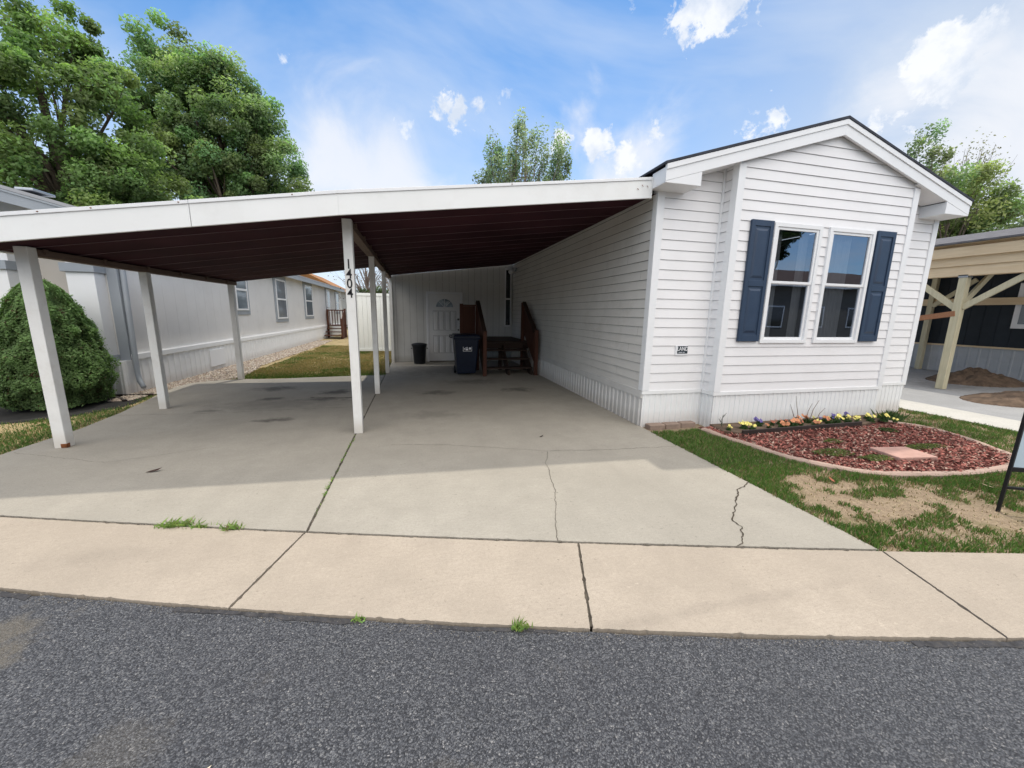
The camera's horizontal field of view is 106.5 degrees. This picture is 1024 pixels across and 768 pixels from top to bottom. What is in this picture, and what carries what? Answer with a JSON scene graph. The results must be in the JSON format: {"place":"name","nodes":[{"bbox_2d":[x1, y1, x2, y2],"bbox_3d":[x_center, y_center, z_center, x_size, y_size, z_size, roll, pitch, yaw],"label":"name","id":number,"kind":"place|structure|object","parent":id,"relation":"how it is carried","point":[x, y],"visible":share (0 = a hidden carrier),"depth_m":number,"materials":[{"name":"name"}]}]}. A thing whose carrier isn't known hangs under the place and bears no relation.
{"place":"outdoors","nodes":[
{"label":"outdoors","id":0,"kind":"place"},
{"bbox_2d":[0,392,156,453],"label":"grass","id":1,"kind":"structure","parent":0,"point":[4,444],"depth_m":4.91,"materials":[{"name":"green plant"}]},
{"bbox_2d":[0,330,390,454],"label":"side lawn","id":2,"kind":"structure","parent":0,"point":[337,340],"depth_m":9.75,"materials":[{"name":"green plant"}]},
{"bbox_2d":[0,397,144,423],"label":"planting bed","id":3,"kind":"object","parent":2,"relation":"on","point":[11,417],"visible":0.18,"depth_m":5.66,"materials":[{"name":"brown soil"}]},
{"bbox_2d":[0,278,120,411],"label":"evergreen bush","id":4,"kind":"object","parent":3,"relation":"on","point":[82,354],"visible":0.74,"depth_m":5.66,"materials":[{"name":"green plant"}]},
{"bbox_2d":[113,393,153,401],"bbox_3d":[-6.656,0.247,6.540,0.598,0.055,0.498,-2,11,-14],"label":"edging strip","id":5,"kind":"object","parent":3,"relation":"on","point":[124,400],"visible":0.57,"depth_m":6.71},
{"bbox_2d":[0,0,202,206],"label":"shade tree","id":6,"kind":"object","parent":2,"relation":"on","point":[86,165],"visible":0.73,"depth_m":14.11,"materials":[{"name":"green plant"}]},
{"bbox_2d":[0,185,344,395],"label":"neighbour home","id":7,"kind":"object","parent":2,"relation":"on","point":[277,314],"visible":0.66,"depth_m":8.38,"materials":[{"name":"beige plastic"}]},
{"bbox_2d":[234,281,250,314],"bbox_3d":[-7.997,-2.783,11.258,0.054,1.460,1.080,-2,11,-14],"label":"window","id":8,"kind":"structure","parent":7,"relation":"in","point":[241,289],"depth_m":11.35,"materials":[{"name":"grey paint"}]},
{"bbox_2d":[272,277,288,321],"bbox_3d":[-8.833,-3.243,14.630,0.054,1.710,1.380,-2,11,-14],"label":"window","id":9,"kind":"structure","parent":7,"relation":"in","point":[279,283],"depth_m":14.53,"materials":[{"name":"grey glass"}]},
{"bbox_2d":[302,282,313,318],"bbox_3d":[-9.767,-3.991,18.369,0.054,1.690,1.530,-2,11,-14],"label":"window","id":10,"kind":"structure","parent":7,"relation":"in","point":[307,287],"depth_m":18.22,"materials":[{"name":"grey paint"}]},
{"bbox_2d":[326,288,331,323],"bbox_3d":[-10.722,-4.555,22.398,0.059,2.020,0.900,-2,11,-14],"label":"door","id":11,"kind":"structure","parent":7,"relation":"in","point":[327,290],"depth_m":22.34,"materials":[{"name":"metal"}]},
{"bbox_2d":[334,291,339,313],"bbox_3d":[-11.414,-5.302,24.966,0.054,1.410,1.280,-2,11,-14],"label":"window","id":12,"kind":"structure","parent":7,"relation":"in","point":[336,294],"depth_m":24.83,"materials":[{"name":"grey paint"}]},
{"bbox_2d":[109,7,314,200],"bbox_3d":[-19.275,-13.351,25.818,11.404,19.357,7.212,-2,11,-14],"label":"shade tree","id":13,"kind":"object","parent":2,"relation":"on","point":[249,160],"visible":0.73,"depth_m":23.67,"materials":[{"name":"green plant"}]},
{"bbox_2d":[324,309,347,338],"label":"entry steps","id":14,"kind":"structure","parent":2,"relation":"on","point":[343,328],"depth_m":21.85,"materials":[{"name":"red wood"}]},
{"bbox_2d":[328,268,387,336],"bbox_3d":[-8.642,-5.516,22.642,4.196,5.438,3.366,-2,11,-14],"label":"bare tree","id":15,"kind":"object","parent":2,"relation":"on","point":[366,282],"visible":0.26,"depth_m":22.32,"materials":[{"name":"brown plant"}]},
{"bbox_2d":[346,293,390,350],"bbox_3d":[-5.180,-2.349,14.521,1.982,2.260,0.130,-2,11,-14],"label":"vinyl fence","id":16,"kind":"object","parent":2,"relation":"on","point":[364,313],"visible":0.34,"depth_m":14.47,"materials":[{"name":"white plastic"}]},
{"bbox_2d":[357,286,389,317],"bbox_3d":[-6.614,-3.339,18.486,2.187,2.735,1.512,-2,11,-14],"label":"garden shrub","id":17,"kind":"object","parent":2,"relation":"on","point":[378,291],"visible":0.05,"depth_m":18.09,"materials":[{"name":"green plant"}]},
{"bbox_2d":[375,269,388,289],"bbox_3d":[-7.484,-6.029,24.317,3.822,5.858,3.337,-2,11,-14],"label":"bare tree","id":18,"kind":"object","parent":2,"relation":"on","point":[381,283],"visible":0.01,"depth_m":24.05,"materials":[{"name":"brown plant"}]},
{"bbox_2d":[108,340,331,401],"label":"gravel","id":19,"kind":"structure","parent":0,"point":[230,371],"depth_m":9.60,"materials":[{"name":"beige gravel"}]},
{"bbox_2d":[232,345,391,378],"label":"grass","id":20,"kind":"structure","parent":0,"point":[330,369],"depth_m":10.81,"materials":[{"name":"green plant"}]},
{"bbox_2d":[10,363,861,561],"bbox_3d":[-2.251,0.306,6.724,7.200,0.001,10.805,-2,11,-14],"label":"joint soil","id":21,"kind":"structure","parent":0,"point":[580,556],"depth_m":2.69,"materials":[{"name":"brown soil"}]},
{"bbox_2d":[154,515,205,528],"bbox_3d":[-2.388,1.000,2.759,0.351,0.058,0.150,-2,11,-14],"label":"weed tuft","id":22,"kind":"object","parent":21,"relation":"on","point":[175,524],"visible":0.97,"depth_m":2.75,"materials":[{"name":"green plant"}]},
{"bbox_2d":[188,521,217,528],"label":"weed tuft","id":23,"kind":"object","parent":21,"relation":"on","point":[198,526],"visible":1,"depth_m":2.74,"materials":[{"name":"green plant"}]},
{"bbox_2d":[219,520,243,530],"bbox_3d":[-2.005,1.014,2.734,0.188,0.052,0.140,-2,11,-14],"label":"weed tuft","id":24,"kind":"object","parent":21,"relation":"on","point":[232,526],"visible":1,"depth_m":2.72,"materials":[{"name":"green plant"}]},
{"bbox_2d":[314,435,355,514],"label":"joint weeds","id":25,"kind":"object","parent":21,"relation":"on","point":[335,472],"visible":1,"depth_m":3.59,"materials":[{"name":"green plant"}]},
{"bbox_2d":[9,516,867,550],"bbox_3d":[-1.272,1.051,2.736,7.511,0.007,0.108,1,10,2],"label":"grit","id":26,"kind":"object","parent":21,"relation":"on","point":[444,538],"visible":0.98,"depth_m":2.67,"materials":[{"name":"gravel"}]},
{"bbox_2d":[0,361,878,550],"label":"driveway","id":27,"kind":"structure","parent":0,"point":[267,462],"depth_m":3.77,"materials":[{"name":"concrete"}]},
{"bbox_2d":[0,177,654,447],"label":"carport","id":28,"kind":"object","parent":27,"relation":"on","point":[230,242],"visible":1,"depth_m":4.66,"materials":[{"name":"metal"}]},
{"bbox_2d":[14,397,748,545],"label":"driveway cracks","id":29,"kind":"object","parent":27,"relation":"on","point":[528,449],"visible":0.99,"depth_m":3.99,"materials":[{"name":"grey concrete"}]},
{"bbox_2d":[411,343,427,363],"bbox_3d":[-2.805,-0.939,11.592,0.461,0.633,0.461,7,12,30],"label":"rubbish bin","id":30,"kind":"object","parent":27,"relation":"on","point":[419,352],"visible":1,"depth_m":11.44,"materials":[{"name":"black plastic"}]},
{"bbox_2d":[391,265,512,361],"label":"storage shed","id":31,"kind":"structure","parent":27,"relation":"on","point":[426,307],"depth_m":11.98,"materials":[{"name":"paint"}]},
{"bbox_2d":[429,294,459,360],"bbox_3d":[-2.116,-1.764,12.049,0.960,2.075,0.072,-2,11,-14],"label":"door","id":32,"kind":"structure","parent":31,"relation":"in","point":[444,309],"depth_m":12.04,"materials":[{"name":"paint"}]},
{"bbox_2d":[504,268,510,326],"bbox_3d":[-0.133,-2.789,12.375,0.200,1.840,0.028,-2,11,-14],"label":"narrow window","id":33,"kind":"structure","parent":31,"relation":"in","point":[507,322],"depth_m":12.37,"materials":[{"name":"white glass"}]},
{"bbox_2d":[449,333,479,373],"bbox_3d":[-1.201,-0.756,9.693,0.726,1.020,0.746,-2,11,-14],"label":"wheeled bin","id":34,"kind":"object","parent":27,"relation":"on","point":[465,346],"visible":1,"depth_m":9.40,"materials":[{"name":"blue plastic"}]},
{"bbox_2d":[459,300,538,375],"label":"wooden stairs","id":35,"kind":"structure","parent":27,"relation":"on","point":[501,345],"depth_m":10.20,"materials":[{"name":"red wood"}]},
{"bbox_2d":[0,595,1023,767],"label":"street","id":36,"kind":"structure","parent":0,"point":[93,684],"depth_m":1.58,"materials":[{"name":"grey asphalt"}]},
{"bbox_2d":[0,591,1023,647],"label":"tar seal","id":37,"kind":"object","parent":36,"relation":"on","point":[919,644],"visible":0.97,"depth_m":1.92,"materials":[{"name":"black asphalt"}]},
{"bbox_2d":[351,613,364,622],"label":"weed tuft","id":38,"kind":"object","parent":37,"relation":"on","point":[357,619],"visible":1,"depth_m":1.95,"materials":[{"name":"green plant"}]},
{"bbox_2d":[511,615,532,631],"bbox_3d":[0.040,1.208,1.913,0.109,0.040,0.098,10,14,40],"label":"weed tuft","id":39,"kind":"object","parent":37,"relation":"on","point":[520,626],"visible":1,"depth_m":1.91,"materials":[{"name":"green plant"}]},
{"bbox_2d":[4,590,1019,656],"bbox_3d":[-0.498,1.204,2.009,8.777,0.006,0.298,2,10,3],"label":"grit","id":40,"kind":"object","parent":36,"relation":"on","point":[506,628],"visible":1,"depth_m":1.90,"materials":[{"name":"grey gravel"}]},
{"bbox_2d":[0,517,1023,641],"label":"pavement","id":41,"kind":"structure","parent":0,"point":[760,593],"depth_m":2.24,"materials":[{"name":"concrete"}]},
{"bbox_2d":[0,0,1023,291],"label":"sky","id":42,"kind":"structure","parent":0,"point":[372,93],"materials":[{"name":"blue"}]},
{"bbox_2d":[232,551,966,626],"bbox_3d":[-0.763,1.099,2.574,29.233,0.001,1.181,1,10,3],"label":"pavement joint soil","id":43,"kind":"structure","parent":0,"point":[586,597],"depth_m":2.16,"materials":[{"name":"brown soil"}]},
{"bbox_2d":[510,360,1023,553],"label":"front lawn","id":44,"kind":"structure","parent":0,"point":[1005,520],"depth_m":3.27,"materials":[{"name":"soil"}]},
{"bbox_2d":[645,421,694,430],"bbox_3d":[2.269,0.596,5.450,0.760,0.085,0.133,-2,11,-14],"label":"landscape block","id":45,"kind":"object","parent":44,"relation":"on","point":[667,425],"depth_m":5.40,"materials":[{"name":"beige concrete"}]},
{"bbox_2d":[492,115,973,426],"bbox_3d":[1.946,-3.230,14.814,5.363,4.174,19.885,-2,11,-14],"label":"mobile home","id":46,"kind":"object","parent":44,"relation":"on","point":[696,288],"visible":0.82,"depth_m":5.49,"materials":[{"name":"white plastic"}]},
{"bbox_2d":[758,222,823,342],"bbox_3d":[3.863,-1.372,5.383,0.820,1.635,0.161,-2,11,-14],"label":"window","id":47,"kind":"structure","parent":46,"relation":"in","point":[805,229],"depth_m":5.39,"materials":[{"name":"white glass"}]},
{"bbox_2d":[811,227,876,342],"bbox_3d":[4.801,-1.398,5.612,0.850,1.635,0.161,-2,11,-14],"label":"window","id":48,"kind":"structure","parent":46,"relation":"in","point":[839,240],"depth_m":5.61,"materials":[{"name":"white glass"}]},
{"bbox_2d":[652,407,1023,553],"bbox_3d":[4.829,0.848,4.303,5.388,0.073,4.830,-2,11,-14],"label":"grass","id":49,"kind":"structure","parent":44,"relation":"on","point":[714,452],"depth_m":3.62,"materials":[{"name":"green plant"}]},
{"bbox_2d":[698,421,1010,471],"bbox_3d":[4.476,0.739,4.858,3.358,0.001,1.946,-2,11,-14],"label":"mulch bed","id":50,"kind":"object","parent":44,"relation":"on","point":[889,463],"visible":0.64,"depth_m":4.64,"materials":[{"name":"red wood"}]},
{"bbox_2d":[709,415,880,434],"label":"flower soil","id":51,"kind":"structure","parent":50,"relation":"on","point":[735,429],"depth_m":5.44,"materials":[{"name":"brown soil"}]},
{"bbox_2d":[738,420,749,429],"bbox_3d":[3.178,0.562,5.233,0.168,0.137,0.114,-2,11,-17],"label":"pansy","id":52,"kind":"object","parent":51,"relation":"on","point":[743,426],"visible":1,"depth_m":5.22,"materials":[{"name":"yellow plant"}]},
{"bbox_2d":[748,423,756,429],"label":"pansy","id":53,"kind":"object","parent":51,"relation":"on","point":[752,426],"visible":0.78,"depth_m":5.20,"materials":[{"name":"yellow plant"}]},
{"bbox_2d":[753,416,763,426],"bbox_3d":[3.491,0.541,5.394,0.154,0.150,0.124,-3,11,-23],"label":"pansy","id":54,"kind":"object","parent":51,"relation":"on","point":[758,423],"visible":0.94,"depth_m":5.38,"materials":[{"name":"purple plant"}]},
{"bbox_2d":[778,420,789,426],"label":"pansy","id":55,"kind":"object","parent":51,"relation":"on","point":[784,424],"visible":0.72,"depth_m":5.27,"materials":[{"name":"orange plant"}]},
{"bbox_2d":[790,418,799,426],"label":"pansy","id":56,"kind":"object","parent":51,"relation":"on","point":[794,421],"visible":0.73,"depth_m":5.36,"materials":[{"name":"orange plant"}]},
{"bbox_2d":[801,414,811,423],"bbox_3d":[4.323,0.512,5.598,0.146,0.163,0.126,-7,13,-35],"label":"pansy","id":57,"kind":"object","parent":51,"relation":"on","point":[808,420],"visible":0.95,"depth_m":5.59,"materials":[{"name":"orange plant"}]},
{"bbox_2d":[790,398,823,422],"bbox_3d":[4.297,0.372,5.553,0.663,0.423,0.029,-2,11,-14],"label":"dry stalk","id":58,"kind":"object","parent":51,"relation":"on","point":[807,413],"visible":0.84,"depth_m":5.57,"materials":[{"name":"plant"}]},
{"bbox_2d":[811,420,820,424],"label":"pansy","id":59,"kind":"object","parent":51,"relation":"on","point":[815,422],"visible":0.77,"depth_m":5.44,"materials":[{"name":"orange plant"}]},
{"bbox_2d":[823,415,833,423],"bbox_3d":[4.606,0.532,5.551,0.129,0.145,0.111,2,10,4],"label":"pansy","id":60,"kind":"object","parent":51,"relation":"on","point":[829,421],"visible":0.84,"depth_m":5.54,"materials":[{"name":"orange plant"}]},
{"bbox_2d":[833,413,844,422],"bbox_3d":[4.789,0.521,5.591,0.153,0.156,0.164,1,10,-1],"label":"pansy","id":61,"kind":"object","parent":51,"relation":"on","point":[837,419],"visible":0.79,"depth_m":5.60,"materials":[{"name":"yellow plant"}]},
{"bbox_2d":[836,411,849,419],"bbox_3d":[5.014,0.489,5.768,0.184,0.169,0.121,5,11,19],"label":"pansy","id":62,"kind":"object","parent":51,"relation":"on","point":[845,414],"visible":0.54,"depth_m":5.74,"materials":[{"name":"purple plant"}]},
{"bbox_2d":[843,414,855,421],"bbox_3d":[4.979,0.526,5.625,0.136,0.138,0.146,-2,11,-17],"label":"pansy","id":63,"kind":"object","parent":51,"relation":"on","point":[848,417],"visible":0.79,"depth_m":5.63,"materials":[{"name":"yellow plant"}]},
{"bbox_2d":[865,413,875,422],"bbox_3d":[5.387,0.512,5.743,0.125,0.144,0.124,2,11,5],"label":"pansy","id":64,"kind":"object","parent":51,"relation":"on","point":[870,419],"visible":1,"depth_m":5.72,"materials":[{"name":"yellow plant"}]},
{"bbox_2d":[879,413,889,421],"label":"pansy","id":65,"kind":"object","parent":51,"relation":"on","point":[883,418],"visible":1,"depth_m":5.75,"materials":[{"name":"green plant"}]},
{"bbox_2d":[742,421,861,435],"bbox_3d":[4.062,0.627,5.302,2.130,0.100,0.030,-2,11,-15],"label":"edging board","id":66,"kind":"object","parent":50,"relation":"on","point":[805,427],"visible":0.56,"depth_m":5.26,"materials":[{"name":"black wood"}]},
{"bbox_2d":[823,438,842,442],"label":"creeping plant","id":67,"kind":"object","parent":50,"relation":"on","point":[833,439],"visible":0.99,"depth_m":4.79,"materials":[{"name":"green plant"}]},
{"bbox_2d":[812,448,855,455],"bbox_3d":[3.695,0.780,4.401,0.469,0.048,0.262,-2,11,-14],"label":"creeping plant","id":68,"kind":"object","parent":50,"relation":"on","point":[843,451],"visible":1,"depth_m":4.39,"materials":[{"name":"green plant"}]},
{"bbox_2d":[856,454,893,461],"bbox_3d":[4.058,0.811,4.254,0.417,0.046,0.182,-2,11,-14],"label":"creeping plant","id":69,"kind":"object","parent":50,"relation":"on","point":[877,457],"visible":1,"depth_m":4.24,"materials":[{"name":"green plant"}]},
{"bbox_2d":[878,427,897,431],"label":"creeping plant","id":70,"kind":"object","parent":50,"relation":"on","point":[886,429],"visible":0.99,"depth_m":5.33,"materials":[{"name":"green plant"}]},
{"bbox_2d":[869,447,937,461],"bbox_3d":[4.489,0.805,4.395,0.480,0.055,0.340,0,11,-6],"label":"paving stone","id":71,"kind":"object","parent":50,"relation":"on","point":[902,453],"visible":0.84,"depth_m":4.34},
{"bbox_2d":[904,443,946,449],"bbox_3d":[5.055,0.752,4.677,0.667,0.049,0.176,-2,11,-14],"label":"creeping plant","id":72,"kind":"object","parent":50,"relation":"on","point":[936,445],"visible":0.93,"depth_m":4.64,"materials":[{"name":"green plant"}]},
{"bbox_2d":[701,420,1011,479],"bbox_3d":[4.494,0.764,4.790,3.448,0.079,1.885,-2,11,-14],"label":"garden edging","id":73,"kind":"object","parent":44,"relation":"on","point":[895,474],"visible":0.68,"depth_m":4.00,"materials":[{"name":"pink concrete"}]},
{"bbox_2d":[870,408,910,421],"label":"flowers","id":74,"kind":"object","parent":44,"relation":"on","point":[891,414],"visible":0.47,"depth_m":5.95,"materials":[{"name":"green plant"}]},
{"bbox_2d":[995,413,1023,511],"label":"yard sign","id":75,"kind":"object","parent":44,"relation":"on","point":[1016,462],"visible":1,"depth_m":3.13,"materials":[{"name":"black metal"}]},
{"bbox_2d":[899,399,1020,431],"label":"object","id":76,"kind":"object","parent":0,"point":[989,420],"depth_m":6.41,"materials":[{"name":"concrete"}]},
{"bbox_2d":[900,367,1023,420],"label":"neighbour driveway","id":77,"kind":"structure","parent":0,"point":[919,387],"depth_m":8.21,"materials":[{"name":"concrete"}]},
{"bbox_2d":[909,273,1023,379],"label":"dark home","id":78,"kind":"object","parent":77,"relation":"on","point":[991,338],"visible":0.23,"depth_m":11.10,"materials":[{"name":"black"}]},
{"bbox_2d":[1010,283,1023,328],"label":"window","id":79,"kind":"structure","parent":78,"relation":"in","point":[1017,322],"depth_m":10.41,"materials":[{"name":"white plastic"}]},
{"bbox_2d":[914,227,1023,388],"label":"timber carport","id":80,"kind":"object","parent":77,"relation":"on","point":[964,259],"visible":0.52,"depth_m":8.57,"materials":[{"name":"wood"}]},
{"bbox_2d":[925,367,1023,387],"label":"dirt pile","id":81,"kind":"object","parent":77,"relation":"on","point":[977,376],"visible":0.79,"depth_m":9.60,"materials":[{"name":"soil"}]},
{"bbox_2d":[959,391,1023,407],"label":"dirt pile","id":82,"kind":"object","parent":77,"relation":"on","point":[1010,399],"visible":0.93,"depth_m":7.46,"materials":[{"name":"soil"}]},
{"label":"ground","id":83,"kind":"structure","parent":0,"visible":0},
{"bbox_2d":[300,274,347,326],"bbox_3d":[-19.496,-8.261,37.584,7.200,5.000,8.800,-2,11,-14],"label":"distant home","id":84,"kind":"object","parent":83,"relation":"on","point":[323,280],"visible":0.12,"depth_m":35.24,"materials":[{"name":"beige"}]},
{"bbox_2d":[472,107,574,183],"bbox_3d":[0.972,-11.729,28.499,8.276,15.899,4.546,-2,11,-14],"label":"poplar tree","id":85,"kind":"object","parent":83,"relation":"on","point":[512,174],"visible":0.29,"depth_m":27.35,"materials":[{"name":"green plant"}]},
{"bbox_2d":[903,118,958,178],"bbox_3d":[22.178,-8.334,21.854,3.819,12.348,2.805,-2,11,-14],"label":"willow tree","id":86,"kind":"object","parent":83,"relation":"on","point":[945,155],"visible":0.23,"depth_m":20.62,"materials":[{"name":"green plant"}]},
{"bbox_2d":[933,158,1023,238],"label":"willow tree","id":87,"kind":"object","parent":83,"relation":"on","point":[1001,208],"visible":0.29,"depth_m":20.23,"materials":[{"name":"green plant"}]},
{"bbox_2d":[942,127,1014,233],"bbox_3d":[27.348,-8.741,23.769,5.086,12.642,3.718,-2,11,-14],"label":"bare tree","id":88,"kind":"object","parent":83,"relation":"on","point":[981,159],"visible":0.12,"depth_m":22.52,"materials":[{"name":"green plant"}]},
{"bbox_2d":[983,214,1023,231],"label":"willow tree","id":89,"kind":"object","parent":83,"relation":"on","point":[1021,222],"visible":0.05,"depth_m":21.18,"materials":[{"name":"green plant"}]}
]}

